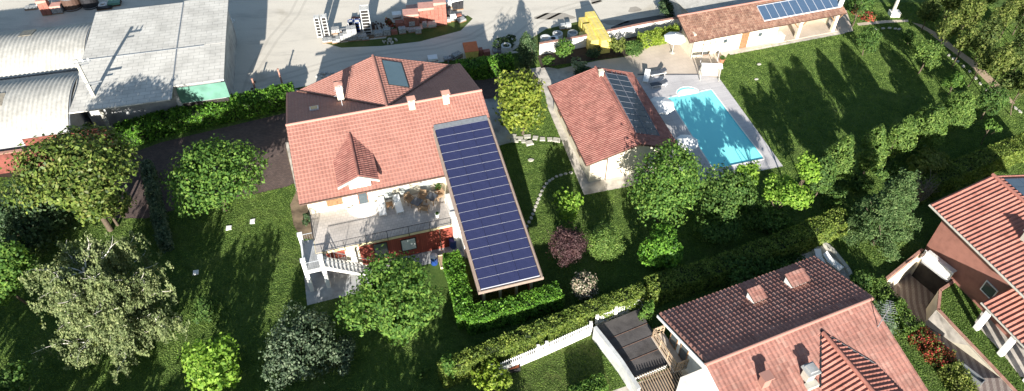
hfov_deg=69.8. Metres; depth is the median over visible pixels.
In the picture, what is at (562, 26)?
bag stack
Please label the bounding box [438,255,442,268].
crate
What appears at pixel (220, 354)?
maple tree
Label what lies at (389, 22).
weeds
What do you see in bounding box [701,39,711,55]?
door
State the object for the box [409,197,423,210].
garden table
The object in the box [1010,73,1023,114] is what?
bamboo clump
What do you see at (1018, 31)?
bamboo clump
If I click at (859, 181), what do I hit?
shrub
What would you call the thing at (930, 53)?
tree
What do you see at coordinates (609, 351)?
garden wall
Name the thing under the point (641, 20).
dark gravel lane
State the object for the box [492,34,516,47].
bramble
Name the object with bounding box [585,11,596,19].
yellow pack
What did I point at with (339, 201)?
window
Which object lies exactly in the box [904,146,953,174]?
tree
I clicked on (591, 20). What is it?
yellow pack
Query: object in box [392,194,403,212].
sun lounger
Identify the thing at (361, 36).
block stack
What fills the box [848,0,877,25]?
leafy tree
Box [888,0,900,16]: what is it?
utility pole
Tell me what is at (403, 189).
french door
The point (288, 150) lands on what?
concrete path
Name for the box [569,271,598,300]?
flowering shrub
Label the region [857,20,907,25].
garden path
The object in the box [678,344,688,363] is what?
balcony door
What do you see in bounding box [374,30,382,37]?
block stack
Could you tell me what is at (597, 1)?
damp patch
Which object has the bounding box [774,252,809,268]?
shrub
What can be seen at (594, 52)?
shrub
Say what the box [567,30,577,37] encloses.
concrete drum
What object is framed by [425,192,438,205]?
garden table
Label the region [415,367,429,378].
shrub
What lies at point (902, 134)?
bushy tree
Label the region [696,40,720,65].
awning frame
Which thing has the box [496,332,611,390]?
rough lawn
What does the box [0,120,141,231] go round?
magnolia tree
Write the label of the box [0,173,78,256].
shade tree
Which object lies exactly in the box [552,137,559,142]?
stepping stone
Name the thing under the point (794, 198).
leafy tree
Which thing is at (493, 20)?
tyre track
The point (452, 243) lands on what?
barrel
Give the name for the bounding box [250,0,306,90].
tyre track
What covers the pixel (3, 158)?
boundary wall
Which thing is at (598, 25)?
yellow pack
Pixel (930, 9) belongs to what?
bamboo clump
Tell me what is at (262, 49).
tyre track
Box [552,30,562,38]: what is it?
concrete drum
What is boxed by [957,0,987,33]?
bamboo clump
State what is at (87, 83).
utility pole
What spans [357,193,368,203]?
window
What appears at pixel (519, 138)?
stepping stone
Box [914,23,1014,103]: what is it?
mulch path
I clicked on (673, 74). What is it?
patio step
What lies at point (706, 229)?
shrub
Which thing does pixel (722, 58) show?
potted plant
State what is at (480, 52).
block stack
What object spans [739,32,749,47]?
door
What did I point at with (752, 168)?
leafy tree
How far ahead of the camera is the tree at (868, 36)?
84.19 m
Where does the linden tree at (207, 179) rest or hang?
on the ground at (362, 376)
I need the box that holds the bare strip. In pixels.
[286,150,312,238]
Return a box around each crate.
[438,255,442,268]
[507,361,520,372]
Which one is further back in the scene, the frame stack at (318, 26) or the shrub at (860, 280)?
the frame stack at (318, 26)
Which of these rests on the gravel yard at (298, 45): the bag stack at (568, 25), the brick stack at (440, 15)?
the brick stack at (440, 15)
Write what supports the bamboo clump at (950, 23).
on the ground at (362, 376)
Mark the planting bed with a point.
(576, 53)
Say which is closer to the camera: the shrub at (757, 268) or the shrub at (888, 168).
the shrub at (757, 268)
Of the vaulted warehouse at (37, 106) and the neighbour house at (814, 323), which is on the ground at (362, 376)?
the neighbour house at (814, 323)
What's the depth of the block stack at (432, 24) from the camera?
90.10 m
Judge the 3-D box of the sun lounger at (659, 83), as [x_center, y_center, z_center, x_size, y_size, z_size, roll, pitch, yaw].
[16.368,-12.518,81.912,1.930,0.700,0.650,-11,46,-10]
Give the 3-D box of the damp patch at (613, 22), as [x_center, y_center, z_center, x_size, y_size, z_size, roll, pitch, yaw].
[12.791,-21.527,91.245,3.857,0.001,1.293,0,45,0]
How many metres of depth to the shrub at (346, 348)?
56.18 m
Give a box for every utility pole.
[74,58,112,134]
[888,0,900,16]
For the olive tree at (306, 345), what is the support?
on the ground at (362, 376)
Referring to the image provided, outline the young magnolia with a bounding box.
[552,186,584,223]
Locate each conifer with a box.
[191,295,219,323]
[516,31,539,71]
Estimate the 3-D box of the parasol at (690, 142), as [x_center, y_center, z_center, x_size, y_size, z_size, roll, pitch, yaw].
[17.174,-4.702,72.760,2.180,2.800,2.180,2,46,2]
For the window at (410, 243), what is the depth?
63.79 m
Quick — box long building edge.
[729,31,844,54]
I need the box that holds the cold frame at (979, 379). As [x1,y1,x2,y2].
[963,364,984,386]
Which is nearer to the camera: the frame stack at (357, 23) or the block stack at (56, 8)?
the frame stack at (357, 23)
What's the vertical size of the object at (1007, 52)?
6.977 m
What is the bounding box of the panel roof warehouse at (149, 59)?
[22,0,236,147]
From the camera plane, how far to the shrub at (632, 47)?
84.83 m
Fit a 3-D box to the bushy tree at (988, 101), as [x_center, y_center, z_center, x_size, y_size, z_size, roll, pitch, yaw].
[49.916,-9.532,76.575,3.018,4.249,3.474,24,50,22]
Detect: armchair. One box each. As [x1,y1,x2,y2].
[403,191,413,205]
[418,189,426,201]
[420,204,429,212]
[435,187,444,200]
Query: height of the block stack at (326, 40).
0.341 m
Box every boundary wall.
[0,139,93,173]
[539,17,679,54]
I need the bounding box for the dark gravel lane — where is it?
[611,15,681,30]
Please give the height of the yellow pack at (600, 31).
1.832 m
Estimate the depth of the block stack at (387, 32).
88.75 m
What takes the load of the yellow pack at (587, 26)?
on the weedy verge
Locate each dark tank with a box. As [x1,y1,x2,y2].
[60,0,81,11]
[80,0,99,9]
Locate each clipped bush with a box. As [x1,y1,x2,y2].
[554,38,574,61]
[637,223,683,270]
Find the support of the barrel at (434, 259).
on the ground at (362, 376)
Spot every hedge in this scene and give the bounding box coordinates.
[113,81,295,148]
[436,281,646,389]
[442,250,564,335]
[456,51,514,79]
[568,372,608,390]
[642,207,850,307]
[865,275,925,337]
[906,326,957,370]
[911,131,1023,204]
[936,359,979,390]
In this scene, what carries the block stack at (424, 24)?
on the gravel yard at (298, 45)
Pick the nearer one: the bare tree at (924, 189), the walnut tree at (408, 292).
the walnut tree at (408, 292)
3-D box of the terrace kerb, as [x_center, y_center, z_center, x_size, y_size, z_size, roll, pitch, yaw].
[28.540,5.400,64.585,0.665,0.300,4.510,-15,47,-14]
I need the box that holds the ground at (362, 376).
[0,0,1023,390]
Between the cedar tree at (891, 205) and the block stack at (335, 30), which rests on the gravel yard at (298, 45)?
the block stack at (335, 30)
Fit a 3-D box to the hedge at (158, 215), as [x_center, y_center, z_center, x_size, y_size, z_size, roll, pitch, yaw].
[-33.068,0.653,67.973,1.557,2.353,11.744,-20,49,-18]
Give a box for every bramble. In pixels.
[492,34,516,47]
[658,0,674,16]
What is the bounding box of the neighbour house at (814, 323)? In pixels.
[651,256,927,390]
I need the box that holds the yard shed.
[669,0,758,28]
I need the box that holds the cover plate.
[193,270,198,275]
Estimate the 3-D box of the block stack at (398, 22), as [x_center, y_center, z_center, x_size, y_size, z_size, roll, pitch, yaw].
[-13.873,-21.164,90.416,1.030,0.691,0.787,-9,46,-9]
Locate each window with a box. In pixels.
[310,105,318,110]
[325,198,343,207]
[373,241,388,258]
[400,237,416,251]
[980,280,997,297]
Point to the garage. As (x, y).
(629, 338)
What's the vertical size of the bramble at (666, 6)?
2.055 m
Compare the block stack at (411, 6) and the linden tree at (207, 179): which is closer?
the linden tree at (207, 179)
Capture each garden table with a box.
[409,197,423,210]
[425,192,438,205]
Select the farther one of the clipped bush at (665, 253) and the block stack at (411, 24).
the block stack at (411, 24)
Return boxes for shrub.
[302,213,309,225]
[323,333,355,377]
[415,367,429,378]
[438,352,459,381]
[470,358,512,390]
[541,55,554,65]
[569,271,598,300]
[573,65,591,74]
[585,45,602,58]
[585,220,626,263]
[607,36,626,53]
[624,40,643,56]
[637,299,654,321]
[693,207,746,244]
[719,247,780,285]
[737,198,795,232]
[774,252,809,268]
[814,179,849,206]
[842,170,875,192]
[849,268,876,290]
[851,8,876,21]
[870,158,900,179]
[873,294,899,335]
[893,142,931,158]
[901,28,916,43]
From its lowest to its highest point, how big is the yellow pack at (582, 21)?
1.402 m
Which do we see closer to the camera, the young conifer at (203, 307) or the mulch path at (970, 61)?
the young conifer at (203, 307)
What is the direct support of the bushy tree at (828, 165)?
on the ground at (362, 376)
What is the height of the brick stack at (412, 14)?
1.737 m
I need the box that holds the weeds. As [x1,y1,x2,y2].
[385,17,393,29]
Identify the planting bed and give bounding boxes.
[538,36,637,67]
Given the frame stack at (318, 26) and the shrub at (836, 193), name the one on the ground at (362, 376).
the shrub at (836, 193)
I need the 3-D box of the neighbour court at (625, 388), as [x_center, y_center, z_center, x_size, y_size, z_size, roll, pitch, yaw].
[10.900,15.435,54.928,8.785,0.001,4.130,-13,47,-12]
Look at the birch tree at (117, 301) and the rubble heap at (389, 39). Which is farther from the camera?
the rubble heap at (389, 39)
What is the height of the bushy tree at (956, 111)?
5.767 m
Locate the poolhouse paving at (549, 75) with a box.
[531,67,679,194]
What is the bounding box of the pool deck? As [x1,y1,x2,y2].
[637,74,782,181]
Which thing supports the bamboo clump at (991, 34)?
on the ground at (362, 376)
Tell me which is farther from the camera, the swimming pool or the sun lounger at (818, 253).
the swimming pool
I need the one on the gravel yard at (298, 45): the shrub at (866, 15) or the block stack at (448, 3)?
the block stack at (448, 3)
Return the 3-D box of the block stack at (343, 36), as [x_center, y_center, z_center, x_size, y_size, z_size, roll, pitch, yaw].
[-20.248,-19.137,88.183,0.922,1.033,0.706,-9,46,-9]
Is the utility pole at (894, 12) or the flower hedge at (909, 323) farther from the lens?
the utility pole at (894, 12)
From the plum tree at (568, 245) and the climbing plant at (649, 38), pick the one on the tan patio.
the climbing plant at (649, 38)
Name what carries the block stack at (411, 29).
on the gravel yard at (298, 45)
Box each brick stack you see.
[402,8,419,26]
[418,1,434,22]
[433,0,446,25]
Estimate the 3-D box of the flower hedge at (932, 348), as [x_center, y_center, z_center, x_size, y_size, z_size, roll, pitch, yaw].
[32.980,11.799,57.320,2.263,1.884,3.613,-18,48,-17]
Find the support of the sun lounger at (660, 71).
on the tan patio
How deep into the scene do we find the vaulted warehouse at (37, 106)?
71.71 m
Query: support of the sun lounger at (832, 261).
on the neighbour terrace
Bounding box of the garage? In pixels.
[597,309,668,378]
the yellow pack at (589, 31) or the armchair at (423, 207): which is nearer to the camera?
the armchair at (423, 207)
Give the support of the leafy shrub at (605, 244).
on the ground at (362, 376)
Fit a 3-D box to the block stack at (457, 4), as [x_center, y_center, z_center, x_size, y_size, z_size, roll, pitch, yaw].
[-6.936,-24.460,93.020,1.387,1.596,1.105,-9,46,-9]
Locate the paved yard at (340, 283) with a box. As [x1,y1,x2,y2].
[304,246,463,304]
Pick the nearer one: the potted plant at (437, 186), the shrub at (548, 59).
the potted plant at (437, 186)
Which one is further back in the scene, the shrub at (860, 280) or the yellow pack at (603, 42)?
the yellow pack at (603, 42)
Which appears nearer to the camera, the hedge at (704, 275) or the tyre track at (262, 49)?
the hedge at (704, 275)
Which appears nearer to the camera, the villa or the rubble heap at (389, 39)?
the villa
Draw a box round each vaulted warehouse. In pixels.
[0,22,92,79]
[0,71,91,151]
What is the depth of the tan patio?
85.56 m
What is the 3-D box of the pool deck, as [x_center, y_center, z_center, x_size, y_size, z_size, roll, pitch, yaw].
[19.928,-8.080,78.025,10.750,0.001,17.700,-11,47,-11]
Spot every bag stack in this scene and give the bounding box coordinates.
[559,23,565,29]
[566,22,570,29]
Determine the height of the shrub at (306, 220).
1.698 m
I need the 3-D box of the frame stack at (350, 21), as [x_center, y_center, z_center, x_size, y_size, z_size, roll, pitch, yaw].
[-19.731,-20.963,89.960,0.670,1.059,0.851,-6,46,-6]
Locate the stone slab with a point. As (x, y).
(528, 142)
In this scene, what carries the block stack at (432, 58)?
on the gravel yard at (298, 45)
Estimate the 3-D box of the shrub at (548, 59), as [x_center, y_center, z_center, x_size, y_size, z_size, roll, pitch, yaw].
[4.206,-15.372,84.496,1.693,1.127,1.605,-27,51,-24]
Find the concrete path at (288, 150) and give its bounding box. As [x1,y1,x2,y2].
[285,142,296,190]
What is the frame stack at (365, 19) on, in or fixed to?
on the gravel yard at (298, 45)
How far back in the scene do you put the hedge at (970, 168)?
70.42 m
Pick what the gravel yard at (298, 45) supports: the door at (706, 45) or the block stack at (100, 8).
the block stack at (100, 8)
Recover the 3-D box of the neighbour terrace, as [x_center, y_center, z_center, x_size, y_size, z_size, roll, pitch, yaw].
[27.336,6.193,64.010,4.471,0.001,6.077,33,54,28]
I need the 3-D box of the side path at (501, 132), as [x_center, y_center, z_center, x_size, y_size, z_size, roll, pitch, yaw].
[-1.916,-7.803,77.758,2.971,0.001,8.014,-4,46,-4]
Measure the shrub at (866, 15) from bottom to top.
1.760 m
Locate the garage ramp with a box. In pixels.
[886,248,1016,390]
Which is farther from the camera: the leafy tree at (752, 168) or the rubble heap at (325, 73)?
the rubble heap at (325, 73)
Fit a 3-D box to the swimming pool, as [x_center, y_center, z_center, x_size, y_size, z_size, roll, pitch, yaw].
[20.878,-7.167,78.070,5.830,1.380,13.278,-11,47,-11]
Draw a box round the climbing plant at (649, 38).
[636,23,679,49]
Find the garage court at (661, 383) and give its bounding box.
[638,371,681,390]
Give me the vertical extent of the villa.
9.100 m
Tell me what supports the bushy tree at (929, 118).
on the ground at (362, 376)
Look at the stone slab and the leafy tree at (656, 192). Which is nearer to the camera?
the leafy tree at (656, 192)
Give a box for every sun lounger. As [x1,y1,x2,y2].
[377,196,386,215]
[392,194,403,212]
[642,69,649,82]
[649,78,667,88]
[650,67,666,75]
[812,248,824,261]
[822,251,843,270]
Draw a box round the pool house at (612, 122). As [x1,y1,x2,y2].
[547,66,677,181]
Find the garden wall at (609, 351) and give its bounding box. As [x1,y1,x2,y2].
[592,326,640,390]
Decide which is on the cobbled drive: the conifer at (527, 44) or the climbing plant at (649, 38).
the conifer at (527, 44)
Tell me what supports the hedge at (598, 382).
on the ground at (362, 376)
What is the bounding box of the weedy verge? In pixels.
[513,22,579,50]
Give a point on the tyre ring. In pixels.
(104, 3)
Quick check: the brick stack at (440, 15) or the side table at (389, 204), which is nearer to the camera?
the side table at (389, 204)
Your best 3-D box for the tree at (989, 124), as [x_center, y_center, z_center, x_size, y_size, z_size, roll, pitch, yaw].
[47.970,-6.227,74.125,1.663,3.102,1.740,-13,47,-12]
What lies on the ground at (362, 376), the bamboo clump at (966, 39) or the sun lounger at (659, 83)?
the bamboo clump at (966, 39)
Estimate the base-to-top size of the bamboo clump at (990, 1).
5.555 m
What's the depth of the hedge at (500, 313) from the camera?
59.22 m
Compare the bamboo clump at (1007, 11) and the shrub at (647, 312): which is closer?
the shrub at (647, 312)
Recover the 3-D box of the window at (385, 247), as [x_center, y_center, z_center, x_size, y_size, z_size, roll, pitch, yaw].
[-11.282,4.737,63.344,1.200,1.900,0.058,-12,47,-11]
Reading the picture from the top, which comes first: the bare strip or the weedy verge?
the weedy verge
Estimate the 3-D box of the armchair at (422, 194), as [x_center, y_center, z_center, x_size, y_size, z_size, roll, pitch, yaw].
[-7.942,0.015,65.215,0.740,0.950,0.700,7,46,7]
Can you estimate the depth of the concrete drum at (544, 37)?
87.11 m
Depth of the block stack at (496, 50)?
86.47 m
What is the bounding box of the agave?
[571,56,586,68]
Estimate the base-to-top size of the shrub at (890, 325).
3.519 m
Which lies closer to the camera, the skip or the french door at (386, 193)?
the french door at (386, 193)
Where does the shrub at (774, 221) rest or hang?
on the ground at (362, 376)
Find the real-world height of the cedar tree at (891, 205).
9.127 m
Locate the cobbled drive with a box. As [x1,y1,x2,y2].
[107,70,536,217]
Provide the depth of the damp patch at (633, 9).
93.34 m
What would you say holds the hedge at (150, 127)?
on the hedge bed
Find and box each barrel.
[430,253,437,265]
[449,238,456,248]
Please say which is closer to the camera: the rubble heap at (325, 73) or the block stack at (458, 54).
the rubble heap at (325, 73)
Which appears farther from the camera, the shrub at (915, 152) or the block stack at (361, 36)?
the block stack at (361, 36)
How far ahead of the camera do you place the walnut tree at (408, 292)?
54.11 m
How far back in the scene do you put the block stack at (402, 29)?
89.14 m
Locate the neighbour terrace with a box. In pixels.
[796,243,850,279]
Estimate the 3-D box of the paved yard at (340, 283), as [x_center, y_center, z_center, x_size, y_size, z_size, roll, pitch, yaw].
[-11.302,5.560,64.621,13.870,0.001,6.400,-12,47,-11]
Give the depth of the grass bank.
89.05 m
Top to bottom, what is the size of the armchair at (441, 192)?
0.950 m
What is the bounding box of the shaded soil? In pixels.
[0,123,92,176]
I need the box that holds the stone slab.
[525,140,533,145]
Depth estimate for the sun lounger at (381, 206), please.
64.40 m
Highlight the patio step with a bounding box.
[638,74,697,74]
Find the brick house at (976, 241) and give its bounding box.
[924,173,1023,381]
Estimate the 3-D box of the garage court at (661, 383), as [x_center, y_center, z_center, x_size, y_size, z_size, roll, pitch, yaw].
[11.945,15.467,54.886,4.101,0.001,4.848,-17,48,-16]
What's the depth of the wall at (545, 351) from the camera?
57.40 m
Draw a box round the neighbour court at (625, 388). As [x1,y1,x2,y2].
[613,371,671,390]
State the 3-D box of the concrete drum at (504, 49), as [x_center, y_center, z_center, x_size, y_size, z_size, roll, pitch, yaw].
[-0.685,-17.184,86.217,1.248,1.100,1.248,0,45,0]
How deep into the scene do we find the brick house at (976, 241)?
59.30 m
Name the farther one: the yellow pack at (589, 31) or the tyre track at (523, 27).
the tyre track at (523, 27)
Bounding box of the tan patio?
[534,10,852,92]
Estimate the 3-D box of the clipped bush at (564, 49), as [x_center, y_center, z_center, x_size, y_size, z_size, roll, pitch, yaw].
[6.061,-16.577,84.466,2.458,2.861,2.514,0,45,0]
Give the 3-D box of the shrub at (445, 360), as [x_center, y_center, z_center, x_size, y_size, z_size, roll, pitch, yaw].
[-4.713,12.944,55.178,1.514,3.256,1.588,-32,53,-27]
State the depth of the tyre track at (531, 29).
92.19 m
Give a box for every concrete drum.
[501,42,510,54]
[540,34,550,41]
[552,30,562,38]
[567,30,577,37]
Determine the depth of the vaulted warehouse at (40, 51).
78.15 m
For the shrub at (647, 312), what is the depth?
58.24 m
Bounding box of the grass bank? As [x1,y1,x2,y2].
[326,15,472,47]
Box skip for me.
[462,41,478,58]
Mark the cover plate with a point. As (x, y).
(195, 272)
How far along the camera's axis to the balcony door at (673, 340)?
56.05 m
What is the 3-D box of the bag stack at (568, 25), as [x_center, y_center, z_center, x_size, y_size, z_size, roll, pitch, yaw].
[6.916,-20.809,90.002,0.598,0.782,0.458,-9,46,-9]
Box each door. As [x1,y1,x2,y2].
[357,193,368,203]
[380,188,392,199]
[398,184,410,196]
[420,180,431,190]
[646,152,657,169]
[669,333,677,349]
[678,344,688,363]
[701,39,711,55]
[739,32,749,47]
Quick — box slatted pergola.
[636,367,682,390]
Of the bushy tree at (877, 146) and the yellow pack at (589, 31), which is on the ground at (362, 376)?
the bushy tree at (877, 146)
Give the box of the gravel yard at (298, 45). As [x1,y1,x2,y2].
[0,0,667,127]
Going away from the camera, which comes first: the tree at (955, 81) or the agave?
the tree at (955, 81)
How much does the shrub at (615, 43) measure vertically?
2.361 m
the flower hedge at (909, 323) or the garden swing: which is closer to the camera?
the flower hedge at (909, 323)
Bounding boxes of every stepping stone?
[507,133,516,138]
[515,136,522,140]
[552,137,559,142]
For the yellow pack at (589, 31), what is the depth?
86.97 m
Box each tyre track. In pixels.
[241,0,297,93]
[248,7,503,83]
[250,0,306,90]
[250,7,512,89]
[514,0,588,35]
[517,0,603,41]
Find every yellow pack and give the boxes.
[578,17,587,31]
[582,23,592,31]
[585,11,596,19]
[585,29,595,34]
[586,34,598,48]
[588,17,600,23]
[591,22,603,30]
[595,28,607,36]
[598,34,610,53]
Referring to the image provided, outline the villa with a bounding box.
[285,54,543,302]
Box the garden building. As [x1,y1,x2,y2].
[677,0,846,57]
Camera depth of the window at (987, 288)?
59.47 m
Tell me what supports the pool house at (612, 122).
on the poolhouse paving at (549, 75)
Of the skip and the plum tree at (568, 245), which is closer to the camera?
the plum tree at (568, 245)
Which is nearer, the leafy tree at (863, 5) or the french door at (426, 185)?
the french door at (426, 185)
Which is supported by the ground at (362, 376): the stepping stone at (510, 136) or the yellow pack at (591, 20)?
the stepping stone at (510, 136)
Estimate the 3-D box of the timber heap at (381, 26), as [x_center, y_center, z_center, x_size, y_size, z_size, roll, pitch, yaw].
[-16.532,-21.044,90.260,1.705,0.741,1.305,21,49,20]
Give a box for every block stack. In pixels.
[24,4,37,10]
[35,0,52,15]
[49,2,63,14]
[97,5,111,10]
[107,0,121,6]
[322,36,331,43]
[331,26,339,33]
[332,36,339,43]
[339,31,347,41]
[346,25,357,41]
[358,32,366,40]
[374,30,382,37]
[383,27,390,36]
[391,28,397,34]
[392,11,400,18]
[395,19,403,27]
[398,26,405,34]
[406,4,417,8]
[408,27,414,32]
[409,20,414,26]
[415,26,421,34]
[422,21,426,28]
[427,54,437,61]
[428,21,436,28]
[443,55,451,61]
[446,0,451,8]
[446,8,449,16]
[450,14,456,21]
[451,50,462,58]
[452,0,462,10]
[456,16,465,23]
[478,47,482,56]
[483,49,490,55]
[492,48,500,53]
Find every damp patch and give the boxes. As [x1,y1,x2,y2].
[534,13,575,19]
[591,0,601,3]
[601,20,628,24]
[628,7,641,11]
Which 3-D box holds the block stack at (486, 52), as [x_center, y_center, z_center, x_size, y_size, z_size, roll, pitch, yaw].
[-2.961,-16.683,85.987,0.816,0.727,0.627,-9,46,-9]
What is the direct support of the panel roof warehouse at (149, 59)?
on the gravel yard at (298, 45)
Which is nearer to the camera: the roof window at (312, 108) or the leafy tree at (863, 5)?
the roof window at (312, 108)
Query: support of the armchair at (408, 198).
on the villa
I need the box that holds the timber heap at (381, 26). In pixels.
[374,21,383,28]
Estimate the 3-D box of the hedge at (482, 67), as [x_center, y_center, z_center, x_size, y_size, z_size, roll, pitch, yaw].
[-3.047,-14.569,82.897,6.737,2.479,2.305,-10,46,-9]
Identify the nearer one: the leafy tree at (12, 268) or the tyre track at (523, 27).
the leafy tree at (12, 268)
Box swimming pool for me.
[668,86,764,169]
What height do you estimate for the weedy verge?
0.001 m
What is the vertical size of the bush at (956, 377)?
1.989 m
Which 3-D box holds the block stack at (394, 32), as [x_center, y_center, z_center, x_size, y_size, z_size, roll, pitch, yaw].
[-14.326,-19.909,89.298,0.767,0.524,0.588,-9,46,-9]
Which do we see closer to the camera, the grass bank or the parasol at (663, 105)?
the parasol at (663, 105)
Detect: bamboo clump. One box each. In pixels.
[916,0,943,29]
[931,8,964,43]
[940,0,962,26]
[952,26,979,66]
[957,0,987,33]
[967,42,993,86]
[969,13,1003,58]
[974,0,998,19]
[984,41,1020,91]
[989,0,1020,28]
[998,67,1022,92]
[1000,0,1023,37]
[1004,34,1023,74]
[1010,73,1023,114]
[1014,17,1023,42]
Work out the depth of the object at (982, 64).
79.12 m
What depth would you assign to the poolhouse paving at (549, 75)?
74.58 m
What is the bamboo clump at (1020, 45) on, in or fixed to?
on the ground at (362, 376)
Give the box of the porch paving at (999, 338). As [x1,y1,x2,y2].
[975,311,1023,376]
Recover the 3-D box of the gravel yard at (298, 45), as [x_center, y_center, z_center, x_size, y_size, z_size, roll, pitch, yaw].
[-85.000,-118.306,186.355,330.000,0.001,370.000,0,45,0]
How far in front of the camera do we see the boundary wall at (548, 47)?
87.86 m
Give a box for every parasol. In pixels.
[650,97,674,114]
[664,32,685,53]
[675,135,697,150]
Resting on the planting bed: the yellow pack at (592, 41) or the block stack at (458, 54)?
the yellow pack at (592, 41)
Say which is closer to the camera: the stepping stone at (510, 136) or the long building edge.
the stepping stone at (510, 136)
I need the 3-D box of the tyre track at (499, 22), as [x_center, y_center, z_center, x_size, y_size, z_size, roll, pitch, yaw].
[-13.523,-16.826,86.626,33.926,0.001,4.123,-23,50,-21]
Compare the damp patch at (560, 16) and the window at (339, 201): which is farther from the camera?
the damp patch at (560, 16)
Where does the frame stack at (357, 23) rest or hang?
on the gravel yard at (298, 45)
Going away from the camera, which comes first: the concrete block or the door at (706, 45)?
the door at (706, 45)
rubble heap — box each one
[316,71,333,77]
[382,38,397,44]
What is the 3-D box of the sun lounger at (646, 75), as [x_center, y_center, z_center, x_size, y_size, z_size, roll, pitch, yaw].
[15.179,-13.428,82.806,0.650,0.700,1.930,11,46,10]
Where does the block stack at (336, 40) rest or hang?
on the gravel yard at (298, 45)
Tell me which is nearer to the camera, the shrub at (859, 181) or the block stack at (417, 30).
the shrub at (859, 181)
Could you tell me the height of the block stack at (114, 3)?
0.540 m
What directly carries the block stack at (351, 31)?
on the gravel yard at (298, 45)
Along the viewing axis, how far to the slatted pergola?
54.67 m
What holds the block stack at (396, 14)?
on the gravel yard at (298, 45)
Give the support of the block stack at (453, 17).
on the grass bank
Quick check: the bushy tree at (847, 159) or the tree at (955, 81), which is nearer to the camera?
the bushy tree at (847, 159)
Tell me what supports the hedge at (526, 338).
on the ground at (362, 376)
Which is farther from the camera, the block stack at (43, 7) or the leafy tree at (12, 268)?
the block stack at (43, 7)
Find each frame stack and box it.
[313,14,322,37]
[320,13,329,36]
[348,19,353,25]
[354,18,361,32]
[359,4,371,34]
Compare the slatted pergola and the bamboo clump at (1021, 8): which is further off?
the bamboo clump at (1021, 8)
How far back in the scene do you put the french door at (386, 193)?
65.07 m
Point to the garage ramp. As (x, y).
(919, 281)
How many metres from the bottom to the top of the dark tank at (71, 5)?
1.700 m
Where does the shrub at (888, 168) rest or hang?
on the ground at (362, 376)
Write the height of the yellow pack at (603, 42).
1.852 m
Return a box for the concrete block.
[549,36,558,40]
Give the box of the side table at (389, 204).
[386,201,392,209]
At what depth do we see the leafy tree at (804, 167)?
65.36 m
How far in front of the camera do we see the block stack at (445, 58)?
85.42 m
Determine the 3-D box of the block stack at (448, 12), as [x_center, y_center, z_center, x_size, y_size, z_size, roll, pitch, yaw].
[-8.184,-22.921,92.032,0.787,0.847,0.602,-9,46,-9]
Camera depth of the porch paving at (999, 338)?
58.37 m
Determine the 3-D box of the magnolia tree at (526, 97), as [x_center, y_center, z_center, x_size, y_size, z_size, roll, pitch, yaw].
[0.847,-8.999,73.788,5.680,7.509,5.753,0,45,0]
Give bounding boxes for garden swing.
[698,63,722,81]
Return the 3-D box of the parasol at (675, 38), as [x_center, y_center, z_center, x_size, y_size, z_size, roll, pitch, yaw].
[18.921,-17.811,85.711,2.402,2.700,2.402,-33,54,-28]
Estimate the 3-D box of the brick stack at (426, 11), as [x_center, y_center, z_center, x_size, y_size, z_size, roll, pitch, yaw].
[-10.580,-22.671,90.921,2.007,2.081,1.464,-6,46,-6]
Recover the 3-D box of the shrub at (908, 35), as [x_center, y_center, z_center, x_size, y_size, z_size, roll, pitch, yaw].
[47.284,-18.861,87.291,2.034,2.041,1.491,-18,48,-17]
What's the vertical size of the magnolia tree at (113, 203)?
6.104 m
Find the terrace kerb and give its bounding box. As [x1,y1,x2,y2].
[823,243,851,276]
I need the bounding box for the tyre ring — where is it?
[98,2,106,6]
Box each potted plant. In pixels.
[434,183,441,191]
[719,55,725,62]
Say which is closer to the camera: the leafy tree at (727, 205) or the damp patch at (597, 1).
the leafy tree at (727, 205)
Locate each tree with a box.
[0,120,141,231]
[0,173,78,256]
[0,238,40,306]
[0,359,32,390]
[17,230,189,384]
[71,178,136,226]
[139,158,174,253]
[159,133,271,218]
[177,332,243,390]
[257,300,344,390]
[334,244,445,346]
[493,67,547,134]
[543,224,591,266]
[623,138,706,231]
[695,163,758,227]
[734,160,760,187]
[761,173,815,210]
[794,150,821,185]
[808,154,838,203]
[822,134,860,179]
[840,167,923,261]
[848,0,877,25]
[856,24,881,55]
[857,123,891,174]
[886,114,919,159]
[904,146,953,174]
[910,39,945,73]
[910,103,948,157]
[911,169,942,210]
[935,90,976,131]
[941,71,966,95]
[975,81,1010,118]
[981,118,1002,144]
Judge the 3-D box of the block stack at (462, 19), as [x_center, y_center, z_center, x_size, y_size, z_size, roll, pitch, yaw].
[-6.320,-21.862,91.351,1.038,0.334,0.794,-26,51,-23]
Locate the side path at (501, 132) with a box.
[484,98,510,144]
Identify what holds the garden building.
on the tan patio

